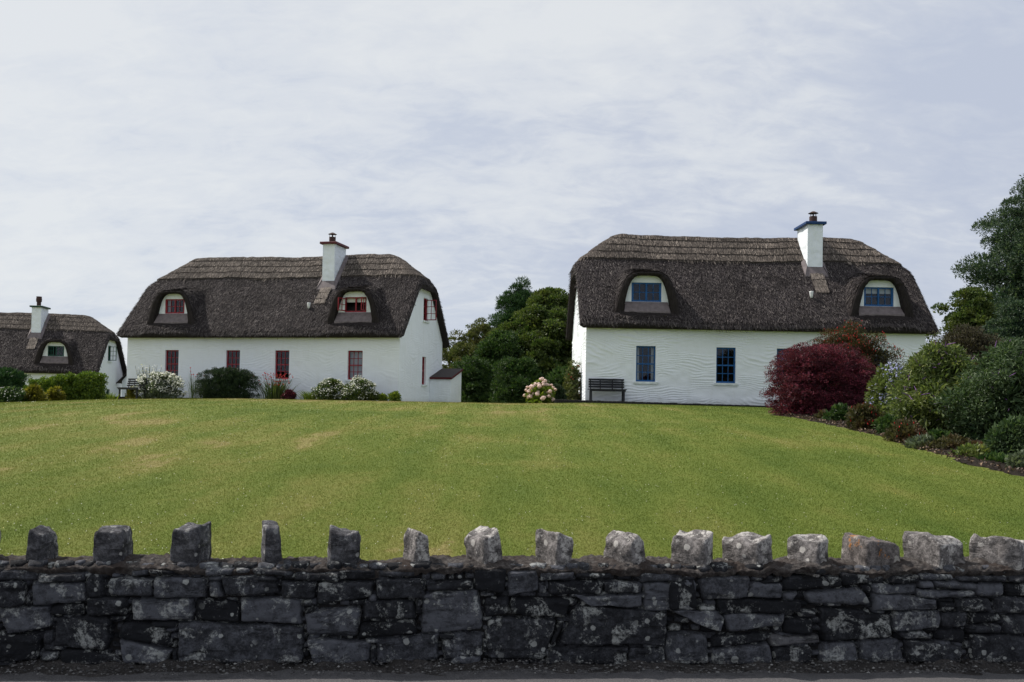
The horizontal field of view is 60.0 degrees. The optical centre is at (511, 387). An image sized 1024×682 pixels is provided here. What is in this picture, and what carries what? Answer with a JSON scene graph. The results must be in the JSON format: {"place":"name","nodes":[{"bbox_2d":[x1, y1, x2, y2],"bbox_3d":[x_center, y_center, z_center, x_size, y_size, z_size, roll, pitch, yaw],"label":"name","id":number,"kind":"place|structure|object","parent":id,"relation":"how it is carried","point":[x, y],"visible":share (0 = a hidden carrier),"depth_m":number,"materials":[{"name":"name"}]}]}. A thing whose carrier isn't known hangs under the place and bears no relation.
{"place":"outdoors","nodes":[
{"label":"outdoors","id":0,"kind":"place"},
{"bbox_2d":[0,398,1023,560],"bbox_3d":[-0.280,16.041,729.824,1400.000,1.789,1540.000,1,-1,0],"label":"lawn","id":1,"kind":"structure","parent":0,"point":[420,450],"depth_m":10.01,"materials":[{"name":"green plant"}]},
{"bbox_2d":[0,385,28,401],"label":"white flowered shrub","id":2,"kind":"object","parent":1,"relation":"on","point":[11,393],"visible":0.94,"depth_m":28.75,"materials":[{"name":"green plant"}]},
{"bbox_2d":[0,366,32,388],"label":"shrub","id":3,"kind":"object","parent":1,"relation":"on","point":[10,376],"visible":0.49,"depth_m":32.35,"materials":[{"name":"green plant"}]},
{"bbox_2d":[21,382,48,401],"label":"golden shrub","id":4,"kind":"object","parent":1,"relation":"on","point":[34,392],"visible":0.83,"depth_m":29.23,"materials":[{"name":"yellow plant"}]},
{"bbox_2d":[46,385,66,400],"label":"golden shrub","id":5,"kind":"object","parent":1,"relation":"on","point":[56,393],"visible":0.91,"depth_m":30.12,"materials":[{"name":"yellow plant"}]},
{"bbox_2d":[0,296,126,396],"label":"thatched cottage","id":6,"kind":"structure","parent":1,"relation":"on","point":[39,341],"depth_m":58.57,"materials":[{"name":"plant"}]},
{"bbox_2d":[48,346,63,355],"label":"window","id":7,"kind":"structure","parent":6,"relation":"in","point":[48,346],"depth_m":57.45,"materials":[{"name":"green paint"}]},
{"bbox_2d":[107,346,116,362],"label":"window","id":8,"kind":"structure","parent":6,"relation":"in","point":[108,346],"depth_m":60.61,"materials":[{"name":"green paint"}]},
{"bbox_2d":[23,370,108,400],"bbox_3d":[-15.850,0.046,31.488,2.763,1.398,1.665,1,-1,0],"label":"hedge","id":9,"kind":"object","parent":1,"relation":"on","point":[87,385],"visible":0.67,"depth_m":30.99,"materials":[{"name":"green plant"}]},
{"bbox_2d":[106,393,117,398],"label":"iris clump","id":10,"kind":"object","parent":1,"relation":"on","point":[110,396],"visible":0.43,"depth_m":33.98,"materials":[{"name":"green plant"}]},
{"bbox_2d":[116,372,126,396],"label":"outbuilding","id":11,"kind":"structure","parent":1,"relation":"on","point":[123,379],"depth_m":62.11,"materials":[{"name":"paint"}]},
{"bbox_2d":[117,378,147,398],"bbox_3d":[-16.029,0.052,37.515,1.430,0.868,0.555,0,-1,34],"label":"garden bench","id":12,"kind":"object","parent":1,"relation":"on","point":[128,387],"visible":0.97,"depth_m":37.49,"materials":[{"name":"black wood"}]},
{"bbox_2d":[125,386,140,398],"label":"shrub","id":13,"kind":"object","parent":1,"relation":"on","point":[129,395],"visible":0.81,"depth_m":37.49,"materials":[{"name":"green plant"}]},
{"bbox_2d":[135,364,162,398],"bbox_3d":[-15.636,-0.252,38.192,1.232,1.501,0.656,1,-1,0],"label":"cow parsley","id":14,"kind":"object","parent":1,"relation":"on","point":[146,374],"visible":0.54,"depth_m":38.19,"materials":[{"name":"white plant"}]},
{"bbox_2d":[115,397,196,398],"bbox_3d":[-11.076,0.778,38.388,15.100,0.545,1.650,1,-1,13],"label":"soil strip","id":15,"kind":"object","parent":1,"relation":"on","point":[149,398],"visible":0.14,"depth_m":38.72,"materials":[{"name":"brown soil"}]},
{"bbox_2d":[188,367,205,398],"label":"rose stems","id":16,"kind":"object","parent":15,"relation":"on","point":[191,389],"visible":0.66,"depth_m":37.88,"materials":[{"name":"green plant"}]},
{"bbox_2d":[192,367,261,398],"bbox_3d":[-11.966,-0.097,37.300,2.986,1.604,1.536,1,-1,0],"label":"clipped bush","id":17,"kind":"object","parent":15,"relation":"on","point":[228,382],"visible":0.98,"depth_m":36.97,"materials":[{"name":"green plant"}]},
{"bbox_2d":[255,372,297,398],"bbox_3d":[-10.110,-0.021,37.817,2.582,1.220,0.931,1,-1,0],"label":"crocosmia","id":18,"kind":"object","parent":15,"relation":"on","point":[274,391],"visible":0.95,"depth_m":37.70,"materials":[{"name":"green plant"}]},
{"bbox_2d":[280,389,296,398],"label":"shrub","id":19,"kind":"object","parent":15,"relation":"on","point":[288,394],"visible":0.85,"depth_m":37.46,"materials":[{"name":"purple plant"}]},
{"bbox_2d":[298,390,319,399],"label":"grass clump","id":20,"kind":"object","parent":15,"relation":"on","point":[305,395],"visible":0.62,"depth_m":37.28,"materials":[{"name":"green plant"}]},
{"bbox_2d":[309,377,350,399],"bbox_3d":[-7.634,0.169,37.183,1.784,1.202,1.204,1,-1,0],"label":"white flowered shrub","id":21,"kind":"object","parent":15,"relation":"on","point":[332,387],"visible":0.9,"depth_m":37.00,"materials":[{"name":"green plant"}]},
{"bbox_2d":[340,375,380,400],"bbox_3d":[-6.279,0.134,36.934,1.741,1.308,1.280,1,-1,0],"label":"white flowered shrub","id":22,"kind":"object","parent":15,"relation":"on","point":[363,391],"visible":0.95,"depth_m":36.67,"materials":[{"name":"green plant"}]},
{"bbox_2d":[376,393,388,400],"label":"shrub","id":23,"kind":"object","parent":15,"relation":"on","point":[382,397],"visible":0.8,"depth_m":36.72,"materials":[{"name":"green plant"}]},
{"bbox_2d":[386,390,401,400],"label":"shrub","id":24,"kind":"object","parent":15,"relation":"on","point":[394,396],"visible":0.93,"depth_m":36.51,"materials":[{"name":"green plant"}]},
{"bbox_2d":[132,370,187,398],"bbox_3d":[-14.905,-0.030,37.584,2.328,1.377,1.368,1,-1,0],"label":"daisy bush","id":25,"kind":"object","parent":1,"relation":"on","point":[159,385],"visible":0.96,"depth_m":37.44,"materials":[{"name":"white plant"}]},
{"bbox_2d":[116,232,462,401],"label":"thatched cottage","id":26,"kind":"structure","parent":1,"relation":"on","point":[334,311],"depth_m":39.94,"materials":[{"name":"paint"}]},
{"bbox_2d":[166,350,178,375],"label":"window","id":27,"kind":"structure","parent":26,"relation":"in","point":[167,357],"depth_m":40.30,"materials":[{"name":"red paint"}]},
{"bbox_2d":[165,299,184,313],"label":"window","id":28,"kind":"structure","parent":26,"relation":"in","point":[168,306],"depth_m":40.55,"materials":[{"name":"red paint"}]},
{"bbox_2d":[227,350,239,366],"bbox_3d":[-12.397,-1.022,39.598,0.680,1.250,0.064,1,-1,13],"label":"window","id":29,"kind":"structure","parent":26,"relation":"in","point":[228,351],"depth_m":39.61,"materials":[{"name":"red paint"}]},
{"bbox_2d":[272,350,290,380],"bbox_3d":[-10.093,-0.952,38.990,0.860,1.335,0.215,1,-1,13],"label":"window","id":30,"kind":"structure","parent":26,"relation":"in","point":[277,351],"depth_m":39.05,"materials":[{"name":"red paint"}]},
{"bbox_2d":[338,297,366,311],"bbox_3d":[-6.890,-3.588,38.360,1.169,0.660,0.576,1,-1,13],"label":"window","id":31,"kind":"structure","parent":26,"relation":"in","point":[347,299],"depth_m":38.51,"materials":[{"name":"red paint"}]},
{"bbox_2d":[345,351,362,381],"bbox_3d":[-6.735,-0.909,38.261,0.860,1.335,0.310,1,-1,13],"label":"window","id":32,"kind":"structure","parent":26,"relation":"in","point":[356,357],"depth_m":38.39,"materials":[{"name":"red paint"}]},
{"bbox_2d":[421,357,427,386],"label":"window","id":33,"kind":"structure","parent":26,"relation":"in","point":[422,357],"depth_m":41.10,"materials":[{"name":"red paint"}]},
{"bbox_2d":[423,298,436,323],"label":"window","id":34,"kind":"structure","parent":26,"relation":"in","point":[425,314],"depth_m":41.25,"materials":[{"name":"red paint"}]},
{"bbox_2d":[442,317,492,368],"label":"broadleaf tree","id":35,"kind":"object","parent":1,"relation":"on","point":[464,346],"visible":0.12,"depth_m":55.41,"materials":[{"name":"green plant"}]},
{"bbox_2d":[450,355,497,402],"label":"shrub","id":36,"kind":"object","parent":1,"relation":"on","point":[476,377],"visible":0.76,"depth_m":45.52,"materials":[{"name":"green plant"}]},
{"bbox_2d":[0,399,1007,558],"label":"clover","id":37,"kind":"object","parent":1,"relation":"on","point":[439,489],"visible":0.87,"depth_m":8.98,"materials":[{"name":"green plant"}]},
{"bbox_2d":[480,275,533,335],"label":"conifer","id":38,"kind":"object","parent":1,"relation":"on","point":[513,300],"visible":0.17,"depth_m":63.53,"materials":[{"name":"green plant"}]},
{"bbox_2d":[472,328,546,381],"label":"broadleaf tree","id":39,"kind":"object","parent":1,"relation":"on","point":[498,345],"visible":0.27,"depth_m":49.22,"materials":[{"name":"green plant"}]},
{"bbox_2d":[0,520,1023,664],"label":"stone wall","id":40,"kind":"structure","parent":1,"relation":"on","point":[926,597],"depth_m":5.49,"materials":[{"name":"grey stone"}]},
{"bbox_2d":[488,355,545,402],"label":"shrub","id":41,"kind":"object","parent":1,"relation":"on","point":[519,375],"visible":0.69,"depth_m":43.52,"materials":[{"name":"green plant"}]},
{"bbox_2d":[485,286,571,375],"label":"broadleaf tree","id":42,"kind":"object","parent":1,"relation":"on","point":[541,324],"visible":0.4,"depth_m":50.36,"materials":[{"name":"green plant"}]},
{"bbox_2d":[523,377,556,402],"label":"hydrangea","id":43,"kind":"object","parent":1,"relation":"on","point":[540,390],"visible":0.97,"depth_m":30.22,"materials":[{"name":"pink plant"}]},
{"bbox_2d":[545,366,567,387],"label":"shrub","id":44,"kind":"object","parent":1,"relation":"on","point":[556,375],"visible":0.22,"depth_m":42.57,"materials":[{"name":"green plant"}]},
{"bbox_2d":[553,383,566,402],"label":"round bush","id":45,"kind":"object","parent":1,"relation":"on","point":[560,394],"visible":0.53,"depth_m":33.36,"materials":[{"name":"green plant"}]},
{"bbox_2d":[562,375,579,399],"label":"shrub","id":46,"kind":"object","parent":1,"relation":"on","point":[565,387],"visible":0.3,"depth_m":34.89,"materials":[{"name":"green plant"}]},
{"bbox_2d":[555,399,771,407],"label":"kerb","id":47,"kind":"structure","parent":1,"relation":"on","point":[592,401],"depth_m":31.91,"materials":[{"name":"stone"}]},
{"bbox_2d":[564,211,939,405],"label":"thatched cottage","id":48,"kind":"structure","parent":1,"relation":"on","point":[686,319],"depth_m":33.34,"materials":[{"name":"paint"}]},
{"bbox_2d":[564,360,580,399],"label":"climbing rose","id":49,"kind":"object","parent":48,"relation":"attached to","point":[573,373],"visible":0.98,"depth_m":34.52,"materials":[{"name":"green plant"}]},
{"bbox_2d":[633,346,657,383],"bbox_3d":[4.987,-0.832,33.151,0.910,1.415,0.310,1,-1,-1],"label":"window","id":50,"kind":"structure","parent":48,"relation":"in","point":[652,381],"depth_m":33.16,"materials":[{"name":"blue paint"}]},
{"bbox_2d":[631,282,660,301],"bbox_3d":[5.056,-3.573,33.407,1.130,0.720,0.064,1,-1,-1],"label":"window","id":51,"kind":"structure","parent":48,"relation":"in","point":[632,294],"depth_m":33.38,"materials":[{"name":"blue paint"}]},
{"bbox_2d":[714,347,737,385],"bbox_3d":[7.984,-0.779,33.155,0.910,1.415,0.215,1,-1,-1],"label":"window","id":52,"kind":"structure","parent":48,"relation":"in","point":[722,382],"depth_m":33.20,"materials":[{"name":"blue paint"}]},
{"bbox_2d":[864,287,892,306],"bbox_3d":[13.843,-3.416,33.587,1.130,0.720,0.119,1,-1,-1],"label":"window","id":53,"kind":"structure","parent":48,"relation":"in","point":[867,290],"depth_m":33.55,"materials":[{"name":"blue paint"}]},
{"bbox_2d":[795,319,908,404],"bbox_3d":[9.930,-0.560,26.287,3.811,2.977,2.019,1,-1,0],"label":"fuchsia","id":54,"kind":"object","parent":1,"relation":"on","point":[853,337],"visible":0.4,"depth_m":26.12,"materials":[{"name":"red plant"}]},
{"bbox_2d":[771,411,1023,476],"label":"flower bed","id":55,"kind":"object","parent":1,"relation":"on","point":[975,462],"visible":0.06,"depth_m":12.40,"materials":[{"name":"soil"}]},
{"bbox_2d":[759,342,875,415],"bbox_3d":[7.754,-0.116,22.221,3.035,2.080,2.223,1,-1,0],"label":"barberry","id":56,"kind":"object","parent":55,"relation":"on","point":[813,375],"visible":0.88,"depth_m":21.77,"materials":[{"name":"red plant"}]},
{"bbox_2d":[813,409,826,418],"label":"ground cover","id":57,"kind":"object","parent":55,"relation":"on","point":[819,414],"visible":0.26,"depth_m":20.53,"materials":[{"name":"green plant"}]},
{"bbox_2d":[822,403,850,420],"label":"shrub","id":58,"kind":"object","parent":55,"relation":"on","point":[838,411],"visible":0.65,"depth_m":19.70,"materials":[{"name":"green plant"}]},
{"bbox_2d":[844,401,884,429],"bbox_3d":[7.003,0.655,17.602,0.871,0.758,0.855,1,-1,0],"label":"fuchsia","id":59,"kind":"object","parent":55,"relation":"on","point":[864,415],"visible":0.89,"depth_m":17.40,"materials":[{"name":"green plant"}]},
{"bbox_2d":[870,413,899,433],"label":"ground cover","id":60,"kind":"object","parent":55,"relation":"on","point":[881,424],"visible":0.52,"depth_m":16.51,"materials":[{"name":"green plant"}]},
{"bbox_2d":[864,362,906,415],"bbox_3d":[8.322,0.216,19.573,1.127,1.573,1.333,1,-1,0],"label":"flowering shrub","id":61,"kind":"object","parent":55,"relation":"on","point":[877,395],"visible":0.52,"depth_m":19.41,"materials":[{"name":"green plant"}]},
{"bbox_2d":[882,416,927,442],"bbox_3d":[6.741,0.806,15.143,0.745,0.626,0.812,1,-1,0],"label":"fuchsia","id":62,"kind":"object","parent":55,"relation":"on","point":[904,428],"visible":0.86,"depth_m":15.05,"materials":[{"name":"green plant"}]},
{"bbox_2d":[903,432,934,449],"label":"ground cover","id":63,"kind":"object","parent":55,"relation":"on","point":[913,441],"visible":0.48,"depth_m":14.08,"materials":[{"name":"green plant"}]},
{"bbox_2d":[882,338,981,433],"bbox_3d":[8.172,0.069,16.888,2.419,2.041,2.621,1,-1,0],"label":"buddleia","id":64,"kind":"object","parent":55,"relation":"on","point":[932,369],"visible":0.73,"depth_m":16.60,"materials":[{"name":"green plant"}]},
{"bbox_2d":[926,427,950,439],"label":"ground cover","id":65,"kind":"object","parent":55,"relation":"on","point":[937,433],"visible":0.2,"depth_m":14.87,"materials":[{"name":"green plant"}]},
{"bbox_2d":[917,432,987,449],"bbox_3d":[6.909,0.937,13.868,1.197,0.487,0.704,1,-1,0],"label":"ground cover","id":66,"kind":"object","parent":55,"relation":"on","point":[951,441],"visible":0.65,"depth_m":13.81,"materials":[{"name":"green plant"}]},
{"bbox_2d":[948,440,990,456],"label":"ground cover","id":67,"kind":"object","parent":55,"relation":"on","point":[968,449],"visible":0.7,"depth_m":12.84,"materials":[{"name":"green plant"}]},
{"bbox_2d":[928,337,1023,439],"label":"buddleia","id":68,"kind":"object","parent":55,"relation":"on","point":[996,382],"visible":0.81,"depth_m":15.16,"materials":[{"name":"green plant"}]},
{"bbox_2d":[973,449,1008,461],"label":"ground cover","id":69,"kind":"object","parent":55,"relation":"on","point":[995,455],"visible":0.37,"depth_m":12.12,"materials":[{"name":"green plant"}]},
{"bbox_2d":[980,413,1023,454],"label":"shrub","id":70,"kind":"object","parent":55,"relation":"on","point":[1006,435],"visible":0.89,"depth_m":12.65,"materials":[{"name":"green plant"}]},
{"bbox_2d":[1004,449,1023,468],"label":"shrub","id":71,"kind":"object","parent":55,"relation":"on","point":[1016,459],"visible":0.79,"depth_m":11.53,"materials":[{"name":"green plant"}]},
{"bbox_2d":[926,286,999,345],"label":"broadleaf tree","id":72,"kind":"object","parent":1,"relation":"on","point":[975,307],"visible":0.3,"depth_m":40.62,"materials":[{"name":"green plant"}]},
{"bbox_2d":[922,322,1017,366],"bbox_3d":[12.557,-0.385,24.485,4.006,2.863,1.920,1,-1,0],"label":"shrub","id":73,"kind":"object","parent":1,"relation":"on","point":[971,340],"visible":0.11,"depth_m":24.32,"materials":[{"name":"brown plant"}]},
{"bbox_2d":[949,175,1023,317],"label":"broadleaf tree","id":74,"kind":"object","parent":1,"relation":"on","point":[1009,242],"visible":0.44,"depth_m":44.76,"materials":[{"name":"green plant"}]},
{"bbox_2d":[980,299,1023,345],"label":"broadleaf tree","id":75,"kind":"object","parent":1,"relation":"on","point":[1009,322],"visible":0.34,"depth_m":37.64,"materials":[{"name":"green plant"}]},
{"bbox_2d":[0,667,1023,681],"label":"road","id":76,"kind":"structure","parent":0,"point":[285,675],"depth_m":5.25,"materials":[{"name":"grey asphalt"}]},
{"bbox_2d":[0,658,1023,676],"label":"verge","id":77,"kind":"structure","parent":76,"relation":"on","point":[415,666],"depth_m":5.39,"materials":[{"name":"grey gravel"}]},
{"bbox_2d":[0,0,1023,365],"label":"sky","id":78,"kind":"structure","parent":0,"point":[481,146],"materials":[{"name":"white"}]},
{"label":"path","id":79,"kind":"structure","parent":0,"visible":0},
{"bbox_2d":[588,378,626,400],"bbox_3d":[3.497,0.112,32.684,1.400,0.868,0.555,1,-1,-1],"label":"garden bench","id":80,"kind":"object","parent":79,"relation":"on","point":[612,381],"visible":0.97,"depth_m":32.85,"materials":[{"name":"black wood"}]}
]}

